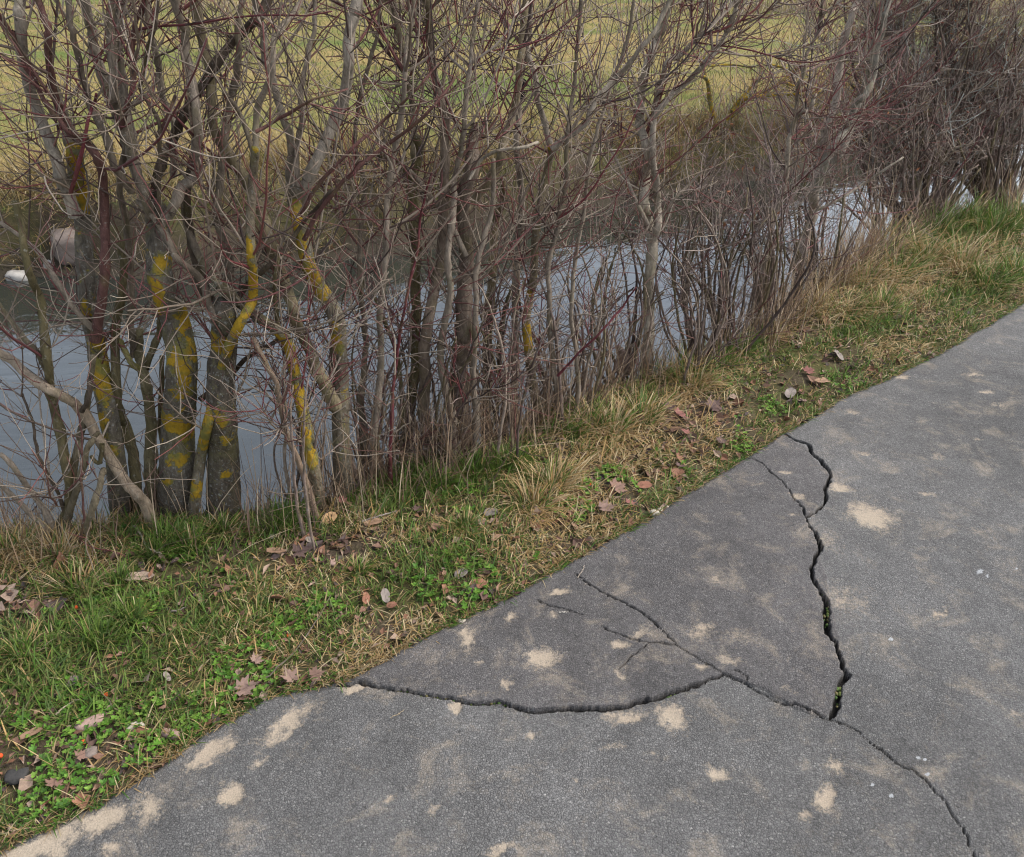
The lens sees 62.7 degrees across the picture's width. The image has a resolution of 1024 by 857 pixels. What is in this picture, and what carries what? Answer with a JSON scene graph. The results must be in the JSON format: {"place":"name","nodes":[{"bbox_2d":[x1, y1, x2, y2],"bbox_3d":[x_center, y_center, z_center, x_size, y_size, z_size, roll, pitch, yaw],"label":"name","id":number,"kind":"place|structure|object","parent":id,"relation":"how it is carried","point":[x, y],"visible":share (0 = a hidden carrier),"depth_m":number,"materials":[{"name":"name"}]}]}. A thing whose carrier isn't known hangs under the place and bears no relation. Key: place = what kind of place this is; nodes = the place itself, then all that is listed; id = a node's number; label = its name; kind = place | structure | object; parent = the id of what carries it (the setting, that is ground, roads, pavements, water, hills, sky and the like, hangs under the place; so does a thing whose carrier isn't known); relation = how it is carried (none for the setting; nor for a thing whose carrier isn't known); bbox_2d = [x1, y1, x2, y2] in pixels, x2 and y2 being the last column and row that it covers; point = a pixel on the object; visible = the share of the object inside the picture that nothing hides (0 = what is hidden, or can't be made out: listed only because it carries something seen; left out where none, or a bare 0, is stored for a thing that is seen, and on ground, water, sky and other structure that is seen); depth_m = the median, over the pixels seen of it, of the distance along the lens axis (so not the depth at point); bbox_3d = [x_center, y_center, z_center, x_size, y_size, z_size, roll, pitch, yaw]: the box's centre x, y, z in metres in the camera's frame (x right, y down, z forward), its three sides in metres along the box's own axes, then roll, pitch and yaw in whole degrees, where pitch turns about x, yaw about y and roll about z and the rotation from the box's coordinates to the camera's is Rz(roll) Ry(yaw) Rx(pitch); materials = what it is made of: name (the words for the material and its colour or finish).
{"place":"outdoors","nodes":[
{"label":"outdoors","id":0,"kind":"place"},
{"bbox_2d":[0,304,1023,856],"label":"path","id":1,"kind":"structure","parent":0,"point":[886,518],"depth_m":2.02,"materials":[{"name":"grey asphalt"}]},
{"bbox_2d":[397,594,841,707],"bbox_3d":[0.285,0.545,2.216,1.179,0.014,0.504,0,31,0],"label":"crack moss","id":2,"kind":"object","parent":1,"relation":"on","point":[837,693],"visible":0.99,"depth_m":2.05,"materials":[{"name":"green plant"}]},
{"bbox_2d":[0,0,1023,856],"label":"ground","id":3,"kind":"structure","parent":0,"point":[6,266],"depth_m":5.99,"materials":[{"name":"green plant"}]},
{"bbox_2d":[5,270,27,281],"bbox_3d":[-3.472,-1.064,5.946,0.196,0.108,0.146,0,31,0],"label":"stone","id":4,"kind":"object","parent":3,"relation":"on","point":[17,275],"visible":0.54,"depth_m":5.88,"materials":[{"name":"white stone"}]},
{"bbox_2d":[4,767,29,785],"bbox_3d":[-1.077,0.758,1.829,0.048,0.024,0.037,-5,31,-9],"label":"stone","id":5,"kind":"object","parent":3,"relation":"on","point":[12,776],"visible":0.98,"depth_m":1.82,"materials":[{"name":"grey stone"}]},
{"bbox_2d":[19,727,42,739],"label":"dry leaf","id":6,"kind":"object","parent":3,"relation":"on","point":[32,731],"visible":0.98,"depth_m":1.91,"materials":[{"name":"brown plant"}]},
{"bbox_2d":[45,776,64,786],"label":"dry leaf","id":7,"kind":"object","parent":3,"relation":"on","point":[51,782],"visible":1,"depth_m":1.82,"materials":[{"name":"brown plant"}]},
{"bbox_2d":[50,227,74,265],"bbox_3d":[-3.155,-1.304,6.049,0.286,0.286,0.234,-12,33,-19],"label":"boulder","id":8,"kind":"object","parent":3,"relation":"on","point":[70,251],"visible":0.41,"depth_m":5.94,"materials":[{"name":"grey stone"}]},
{"bbox_2d":[66,676,78,686],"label":"dry leaf","id":9,"kind":"object","parent":3,"relation":"on","point":[72,679],"visible":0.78,"depth_m":2.04,"materials":[{"name":"brown plant"}]},
{"bbox_2d":[74,748,87,760],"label":"dry leaf","id":10,"kind":"object","parent":3,"relation":"on","point":[81,754],"visible":1,"depth_m":1.87,"materials":[{"name":"brown plant"}]},
{"bbox_2d":[74,713,103,734],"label":"dry leaf","id":11,"kind":"object","parent":3,"relation":"on","point":[90,721],"visible":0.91,"depth_m":1.94,"materials":[{"name":"plant"}]},
{"bbox_2d":[83,746,97,760],"bbox_3d":[-0.944,0.728,1.888,0.031,0.021,0.027,-19,36,-29],"label":"stone","id":12,"kind":"object","parent":3,"relation":"on","point":[91,751],"visible":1,"depth_m":1.88,"materials":[{"name":"grey stone"}]},
{"bbox_2d":[0,199,195,569],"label":"multi stem shrub","id":13,"kind":"object","parent":3,"relation":"on","point":[73,475],"visible":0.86,"depth_m":2.35,"materials":[{"name":"brown plant"}]},
{"bbox_2d":[0,200,203,527],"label":"leaning branch","id":14,"kind":"object","parent":3,"relation":"on","point":[140,497],"visible":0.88,"depth_m":2.40,"materials":[{"name":"brown plant"}]},
{"bbox_2d":[0,0,242,524],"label":"tree","id":15,"kind":"object","parent":3,"relation":"on","point":[71,192],"visible":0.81,"depth_m":2.08,"materials":[{"name":"brown plant"}]},
{"bbox_2d":[126,721,144,731],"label":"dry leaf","id":16,"kind":"object","parent":3,"relation":"on","point":[131,725],"visible":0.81,"depth_m":1.94,"materials":[{"name":"beige plant"}]},
{"bbox_2d":[133,726,146,735],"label":"dry leaf","id":17,"kind":"object","parent":3,"relation":"on","point":[138,729],"visible":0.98,"depth_m":1.94,"materials":[{"name":"brown plant"}]},
{"bbox_2d":[132,524,161,553],"bbox_3d":[-1.109,0.330,2.518,0.023,0.037,0.261,-26,39,-36],"label":"stick","id":18,"kind":"object","parent":3,"relation":"on","point":[140,533],"visible":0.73,"depth_m":2.49,"materials":[{"name":"grey wood"}]},
{"bbox_2d":[0,0,331,518],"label":"tree","id":19,"kind":"object","parent":3,"relation":"on","point":[183,459],"visible":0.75,"depth_m":2.07,"materials":[{"name":"brown plant"}]},
{"bbox_2d":[160,727,180,740],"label":"dry leaf","id":20,"kind":"object","parent":3,"relation":"on","point":[164,735],"visible":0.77,"depth_m":1.94,"materials":[{"name":"plant"}]},
{"bbox_2d":[0,1,349,514],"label":"multi stem shrub","id":21,"kind":"object","parent":3,"relation":"on","point":[136,354],"visible":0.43,"depth_m":2.45,"materials":[{"name":"brown plant"}]},
{"bbox_2d":[0,0,414,518],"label":"tree","id":22,"kind":"object","parent":3,"relation":"on","point":[220,473],"visible":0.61,"depth_m":2.23,"materials":[{"name":"brown plant"}]},
{"bbox_2d":[86,0,404,518],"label":"sapling","id":23,"kind":"object","parent":3,"relation":"on","point":[241,321],"visible":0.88,"depth_m":2.13,"materials":[{"name":"brown plant"}]},
{"bbox_2d":[231,674,261,695],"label":"dry leaf","id":24,"kind":"object","parent":3,"relation":"on","point":[244,686],"visible":1,"depth_m":2.05,"materials":[{"name":"brown plant"}]},
{"bbox_2d":[59,0,434,521],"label":"sapling","id":25,"kind":"object","parent":3,"relation":"on","point":[279,400],"visible":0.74,"depth_m":2.31,"materials":[{"name":"brown plant"}]},
{"bbox_2d":[43,0,499,497],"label":"tree","id":26,"kind":"object","parent":3,"relation":"on","point":[346,78],"visible":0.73,"depth_m":2.19,"materials":[{"name":"brown plant"}]},
{"bbox_2d":[279,665,300,681],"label":"dry leaf","id":27,"kind":"object","parent":3,"relation":"on","point":[291,675],"visible":1,"depth_m":2.08,"materials":[{"name":"brown plant"}]},
{"bbox_2d":[266,594,330,677],"bbox_3d":[-0.544,0.537,2.181,0.020,0.032,0.297,13,33,20],"label":"stick","id":28,"kind":"object","parent":3,"relation":"on","point":[299,644],"visible":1,"depth_m":2.16,"materials":[{"name":"brown wood"}]},
{"bbox_2d":[287,540,313,556],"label":"dry leaf","id":29,"kind":"object","parent":3,"relation":"on","point":[299,551],"visible":1,"depth_m":2.45,"materials":[{"name":"brown plant"}]},
{"bbox_2d":[233,225,402,550],"bbox_3d":[-0.569,0.026,2.508,0.492,1.362,0.642,0,31,0],"label":"thicket shrub","id":30,"kind":"object","parent":3,"relation":"on","point":[286,413],"visible":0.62,"depth_m":2.39,"materials":[{"name":"brown plant"}]},
{"bbox_2d":[330,558,335,566],"bbox_3d":[-0.515,0.387,2.416,0.019,0.018,0.027,0,31,0],"label":"stone","id":31,"kind":"object","parent":3,"relation":"on","point":[333,562],"visible":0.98,"depth_m":2.41,"materials":[{"name":"stone"}]},
{"bbox_2d":[362,592,369,603],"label":"dry leaf","id":32,"kind":"object","parent":3,"relation":"on","point":[365,597],"visible":1,"depth_m":2.30,"materials":[{"name":"brown plant"}]},
{"bbox_2d":[363,518,383,525],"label":"dry leaf","id":33,"kind":"object","parent":3,"relation":"on","point":[375,521],"visible":0.97,"depth_m":2.55,"materials":[{"name":"brown plant"}]},
{"bbox_2d":[197,0,564,488],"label":"multi stem shrub","id":34,"kind":"object","parent":3,"relation":"on","point":[417,149],"visible":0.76,"depth_m":2.35,"materials":[{"name":"brown plant"}]},
{"bbox_2d":[381,588,389,602],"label":"dry leaf","id":35,"kind":"object","parent":3,"relation":"on","point":[385,593],"visible":1,"depth_m":2.31,"materials":[{"name":"grey plant"}]},
{"bbox_2d":[298,258,490,489],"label":"thicket shrub","id":36,"kind":"object","parent":3,"relation":"on","point":[359,434],"visible":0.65,"depth_m":2.73,"materials":[{"name":"brown plant"}]},
{"bbox_2d":[9,367,866,824],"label":"weeds","id":37,"kind":"object","parent":3,"relation":"on","point":[79,781],"visible":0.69,"depth_m":2.03,"materials":[{"name":"green plant"}]},
{"bbox_2d":[320,195,569,464],"bbox_3d":[-0.248,-0.117,2.803,0.878,1.230,0.572,0,31,0],"label":"thicket shrub","id":38,"kind":"object","parent":3,"relation":"on","point":[459,383],"visible":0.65,"depth_m":2.67,"materials":[{"name":"brown plant"}]},
{"bbox_2d":[470,579,486,588],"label":"dry leaf","id":39,"kind":"object","parent":3,"relation":"on","point":[483,584],"visible":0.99,"depth_m":2.37,"materials":[{"name":"brown plant"}]},
{"bbox_2d":[372,233,590,464],"bbox_3d":[-0.041,-0.229,3.019,0.790,1.164,0.682,19,36,28],"label":"thicket shrub","id":40,"kind":"object","parent":3,"relation":"on","point":[504,393],"visible":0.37,"depth_m":2.82,"materials":[{"name":"brown plant"}]},
{"bbox_2d":[299,0,670,459],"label":"multi stem shrub","id":41,"kind":"object","parent":3,"relation":"on","point":[462,233],"visible":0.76,"depth_m":2.47,"materials":[{"name":"brown plant"}]},
{"bbox_2d":[484,508,497,515],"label":"dry leaf","id":42,"kind":"object","parent":3,"relation":"on","point":[491,512],"visible":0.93,"depth_m":2.60,"materials":[{"name":"brown plant"}]},
{"bbox_2d":[0,0,1022,228],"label":"field grass","id":43,"kind":"structure","parent":3,"relation":"on","point":[276,132],"depth_m":9.28,"materials":[{"name":"green plant"}]},
{"bbox_2d":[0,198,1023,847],"bbox_3d":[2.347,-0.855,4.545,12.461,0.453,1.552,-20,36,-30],"label":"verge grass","id":44,"kind":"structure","parent":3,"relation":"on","point":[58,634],"depth_m":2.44,"materials":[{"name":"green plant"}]},
{"bbox_2d":[56,699,81,714],"bbox_3d":[-1.038,0.649,1.970,0.065,0.006,0.019,-26,39,-36],"label":"stick","id":45,"kind":"object","parent":44,"relation":"on","point":[65,706],"visible":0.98,"depth_m":1.96,"materials":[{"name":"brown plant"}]},
{"bbox_2d":[66,670,117,709],"bbox_3d":[-1.003,0.624,2.016,0.210,0.013,0.014,19,36,29],"label":"stick","id":46,"kind":"object","parent":44,"relation":"on","point":[93,687],"visible":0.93,"depth_m":2.01,"materials":[{"name":"wood"}]},
{"bbox_2d":[123,571,154,579],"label":"dry leaf","id":47,"kind":"object","parent":44,"relation":"on","point":[145,575],"visible":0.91,"depth_m":2.36,"materials":[{"name":"beige plant"}]},
{"bbox_2d":[163,671,170,680],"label":"dry leaf","id":48,"kind":"object","parent":44,"relation":"on","point":[168,677],"visible":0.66,"depth_m":2.06,"materials":[{"name":"beige plant"}]},
{"bbox_2d":[250,652,263,663],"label":"dry leaf","id":49,"kind":"object","parent":44,"relation":"on","point":[258,659],"visible":1,"depth_m":2.12,"materials":[{"name":"brown plant"}]},
{"bbox_2d":[307,665,324,680],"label":"dry leaf","id":50,"kind":"object","parent":44,"relation":"on","point":[314,672],"visible":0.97,"depth_m":2.08,"materials":[{"name":"brown plant"}]},
{"bbox_2d":[321,512,336,523],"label":"dry leaf","id":51,"kind":"object","parent":44,"relation":"on","point":[334,516],"visible":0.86,"depth_m":2.58,"materials":[{"name":"beige plant"}]},
{"bbox_2d":[362,510,396,521],"bbox_3d":[-0.405,0.268,2.580,0.119,0.014,0.015,-19,36,-28],"label":"stick","id":52,"kind":"object","parent":44,"relation":"on","point":[378,516],"visible":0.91,"depth_m":2.57,"materials":[{"name":"beige wood"}]},
{"bbox_2d":[387,601,396,607],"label":"dry leaf","id":53,"kind":"object","parent":44,"relation":"on","point":[391,604],"visible":1,"depth_m":2.29,"materials":[{"name":"brown plant"}]},
{"bbox_2d":[412,505,423,511],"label":"dry leaf","id":54,"kind":"object","parent":44,"relation":"on","point":[415,508],"visible":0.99,"depth_m":2.63,"materials":[{"name":"brown plant"}]},
{"bbox_2d":[441,467,458,479],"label":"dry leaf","id":55,"kind":"object","parent":44,"relation":"on","point":[448,474],"visible":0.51,"depth_m":2.78,"materials":[{"name":"brown plant"}]},
{"bbox_2d":[454,568,467,578],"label":"dry leaf","id":56,"kind":"object","parent":44,"relation":"on","point":[463,572],"visible":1,"depth_m":2.39,"materials":[{"name":"plant"}]},
{"bbox_2d":[491,534,500,540],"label":"dry leaf","id":57,"kind":"object","parent":44,"relation":"on","point":[496,535],"visible":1,"depth_m":2.50,"materials":[{"name":"brown plant"}]},
{"bbox_2d":[598,498,617,510],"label":"dry leaf","id":58,"kind":"object","parent":44,"relation":"on","point":[603,505],"visible":1,"depth_m":2.67,"materials":[{"name":"brown plant"}]},
{"bbox_2d":[0,180,1023,676],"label":"tussock grass","id":59,"kind":"structure","parent":3,"relation":"on","point":[614,420],"depth_m":2.95,"materials":[{"name":"green plant"}]},
{"bbox_2d":[0,101,1023,578],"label":"dry stalks","id":60,"kind":"object","parent":3,"relation":"on","point":[606,385],"visible":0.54,"depth_m":2.95,"materials":[{"name":"beige plant"}]},
{"bbox_2d":[614,345,633,374],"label":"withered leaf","id":61,"kind":"object","parent":60,"relation":"hanging from","point":[621,351],"visible":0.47,"depth_m":3.39,"materials":[{"name":"brown plant"}]},
{"bbox_2d":[0,40,1023,282],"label":"bank grass","id":62,"kind":"structure","parent":3,"relation":"on","point":[687,125],"depth_m":7.11,"materials":[{"name":"plant"}]},
{"bbox_2d":[0,0,1023,26],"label":"fence line grass","id":63,"kind":"structure","parent":3,"relation":"on","point":[766,4],"depth_m":17.42,"materials":[{"name":"green plant"}]},
{"bbox_2d":[0,225,1023,841],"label":"leaf litter","id":64,"kind":"object","parent":3,"relation":"on","point":[10,595],"visible":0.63,"depth_m":2.44,"materials":[{"name":"brown plant"}]},
{"bbox_2d":[266,547,285,552],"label":"dry leaf","id":65,"kind":"object","parent":64,"relation":"on","point":[272,550],"visible":1,"depth_m":2.45,"materials":[{"name":"brown plant"}]},
{"bbox_2d":[626,498,635,504],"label":"dry leaf","id":66,"kind":"object","parent":64,"relation":"on","point":[628,501],"visible":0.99,"depth_m":2.70,"materials":[{"name":"brown plant"}]},
{"bbox_2d":[834,349,843,359],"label":"dry leaf","id":67,"kind":"object","parent":64,"relation":"on","point":[840,355],"visible":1,"depth_m":3.59,"materials":[{"name":"beige plant"}]},
{"bbox_2d":[452,173,669,428],"bbox_3d":[0.080,-0.337,3.160,0.750,1.247,0.714,-17,35,-26],"label":"thicket shrub","id":68,"kind":"object","parent":3,"relation":"on","point":[604,267],"visible":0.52,"depth_m":3.03,"materials":[{"name":"brown plant"}]},
{"bbox_2d":[377,0,763,443],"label":"multi stem shrub","id":69,"kind":"object","parent":3,"relation":"on","point":[615,78],"visible":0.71,"depth_m":2.62,"materials":[{"name":"brown plant"}]},
{"bbox_2d":[520,78,526,99],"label":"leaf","id":70,"kind":"object","parent":69,"relation":"in","point":[521,87],"visible":0.19,"depth_m":2.59,"materials":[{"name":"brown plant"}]},
{"bbox_2d":[609,477,626,493],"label":"dry leaf","id":71,"kind":"object","parent":3,"relation":"on","point":[619,486],"visible":0.99,"depth_m":2.75,"materials":[{"name":"brown plant"}]},
{"bbox_2d":[528,121,709,387],"bbox_3d":[0.416,-0.440,3.227,0.745,1.430,0.661,0,31,0],"label":"thicket shrub","id":72,"kind":"object","parent":3,"relation":"on","point":[636,343],"visible":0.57,"depth_m":3.22,"materials":[{"name":"brown plant"}]},
{"bbox_2d":[637,481,652,487],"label":"dry leaf","id":73,"kind":"object","parent":3,"relation":"on","point":[645,484],"visible":1,"depth_m":2.77,"materials":[{"name":"brown plant"}]},
{"bbox_2d":[650,509,659,516],"bbox_3d":[0.453,0.269,2.671,0.032,0.020,0.025,-7,32,-12],"label":"pebble","id":74,"kind":"object","parent":3,"relation":"on","point":[656,512],"visible":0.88,"depth_m":2.66,"materials":[{"name":"beige stone"}]},
{"bbox_2d":[662,402,676,410],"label":"dry leaf","id":75,"kind":"object","parent":3,"relation":"on","point":[667,403],"visible":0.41,"depth_m":3.17,"materials":[{"name":"brown plant"}]},
{"bbox_2d":[675,462,686,466],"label":"dry leaf","id":76,"kind":"object","parent":3,"relation":"on","point":[680,465],"visible":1,"depth_m":2.87,"materials":[{"name":"brown plant"}]},
{"bbox_2d":[674,407,689,417],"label":"dry leaf","id":77,"kind":"object","parent":3,"relation":"on","point":[679,412],"visible":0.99,"depth_m":3.12,"materials":[{"name":"brown plant"}]},
{"bbox_2d":[583,98,789,384],"bbox_3d":[0.791,-0.603,3.381,0.800,1.447,0.774,21,37,31],"label":"thicket shrub","id":78,"kind":"object","parent":3,"relation":"on","point":[690,331],"visible":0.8,"depth_m":3.31,"materials":[{"name":"brown plant"}]},
{"bbox_2d":[503,0,896,379],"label":"tree","id":79,"kind":"object","parent":3,"relation":"on","point":[651,140],"visible":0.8,"depth_m":2.93,"materials":[{"name":"grey plant"}]},
{"bbox_2d":[705,396,723,410],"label":"dry leaf","id":80,"kind":"object","parent":3,"relation":"on","point":[715,407],"visible":0.98,"depth_m":3.16,"materials":[{"name":"brown plant"}]},
{"bbox_2d":[607,117,830,355],"bbox_3d":[0.817,-0.652,3.584,0.865,1.314,0.696,-10,32,-15],"label":"thicket shrub","id":81,"kind":"object","parent":3,"relation":"on","point":[707,254],"visible":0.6,"depth_m":3.47,"materials":[{"name":"brown plant"}]},
{"bbox_2d":[716,436,726,443],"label":"dry leaf","id":82,"kind":"object","parent":3,"relation":"on","point":[721,440],"visible":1,"depth_m":3.00,"materials":[{"name":"brown plant"}]},
{"bbox_2d":[655,12,851,127],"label":"lichen bush","id":83,"kind":"object","parent":3,"relation":"on","point":[737,102],"visible":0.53,"depth_m":7.98,"materials":[{"name":"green plant"}]},
{"bbox_2d":[685,112,888,338],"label":"thicket shrub","id":84,"kind":"object","parent":3,"relation":"on","point":[770,260],"visible":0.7,"depth_m":3.63,"materials":[{"name":"brown plant"}]},
{"bbox_2d":[785,388,795,397],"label":"dry leaf","id":85,"kind":"object","parent":3,"relation":"on","point":[790,391],"visible":1,"depth_m":3.31,"materials":[{"name":"beige plant"}]},
{"bbox_2d":[803,365,814,373],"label":"dry leaf","id":86,"kind":"object","parent":3,"relation":"on","point":[807,369],"visible":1,"depth_m":3.44,"materials":[{"name":"brown plant"}]},
{"bbox_2d":[717,76,918,296],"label":"thicket shrub","id":87,"kind":"object","parent":3,"relation":"on","point":[837,239],"visible":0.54,"depth_m":4.10,"materials":[{"name":"brown plant"}]},
{"bbox_2d":[815,377,829,382],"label":"dry leaf","id":88,"kind":"object","parent":3,"relation":"on","point":[823,380],"visible":1,"depth_m":3.40,"materials":[{"name":"beige plant"}]},
{"bbox_2d":[711,0,959,325],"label":"sapling","id":89,"kind":"object","parent":3,"relation":"on","point":[792,130],"visible":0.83,"depth_m":3.47,"materials":[{"name":"brown plant"}]},
{"bbox_2d":[767,0,966,241],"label":"dense bush","id":90,"kind":"object","parent":3,"relation":"on","point":[872,187],"visible":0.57,"depth_m":4.83,"materials":[{"name":"brown plant"}]},
{"bbox_2d":[748,0,1005,305],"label":"shrub","id":91,"kind":"object","parent":3,"relation":"on","point":[873,61],"visible":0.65,"depth_m":3.84,"materials":[{"name":"brown plant"}]},
{"bbox_2d":[773,0,1023,229],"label":"dense bush","id":92,"kind":"object","parent":3,"relation":"on","point":[963,99],"visible":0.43,"depth_m":5.12,"materials":[{"name":"brown plant"}]},
{"bbox_2d":[799,89,1023,231],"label":"thicket shrub","id":93,"kind":"object","parent":3,"relation":"on","point":[961,178],"visible":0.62,"depth_m":5.07,"materials":[{"name":"brown plant"}]},
{"bbox_2d":[882,0,1023,202],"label":"dense bush","id":94,"kind":"object","parent":3,"relation":"on","point":[1013,25],"visible":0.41,"depth_m":5.37,"materials":[{"name":"brown plant"}]},
{"bbox_2d":[925,38,1023,209],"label":"thicket shrub","id":95,"kind":"object","parent":3,"relation":"on","point":[990,165],"visible":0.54,"depth_m":5.38,"materials":[{"name":"brown plant"}]},
{"bbox_2d":[0,115,1023,526],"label":"water","id":96,"kind":"structure","parent":0,"point":[64,369],"depth_m":5.07,"materials":[{"name":"grey liquid"}]}
]}

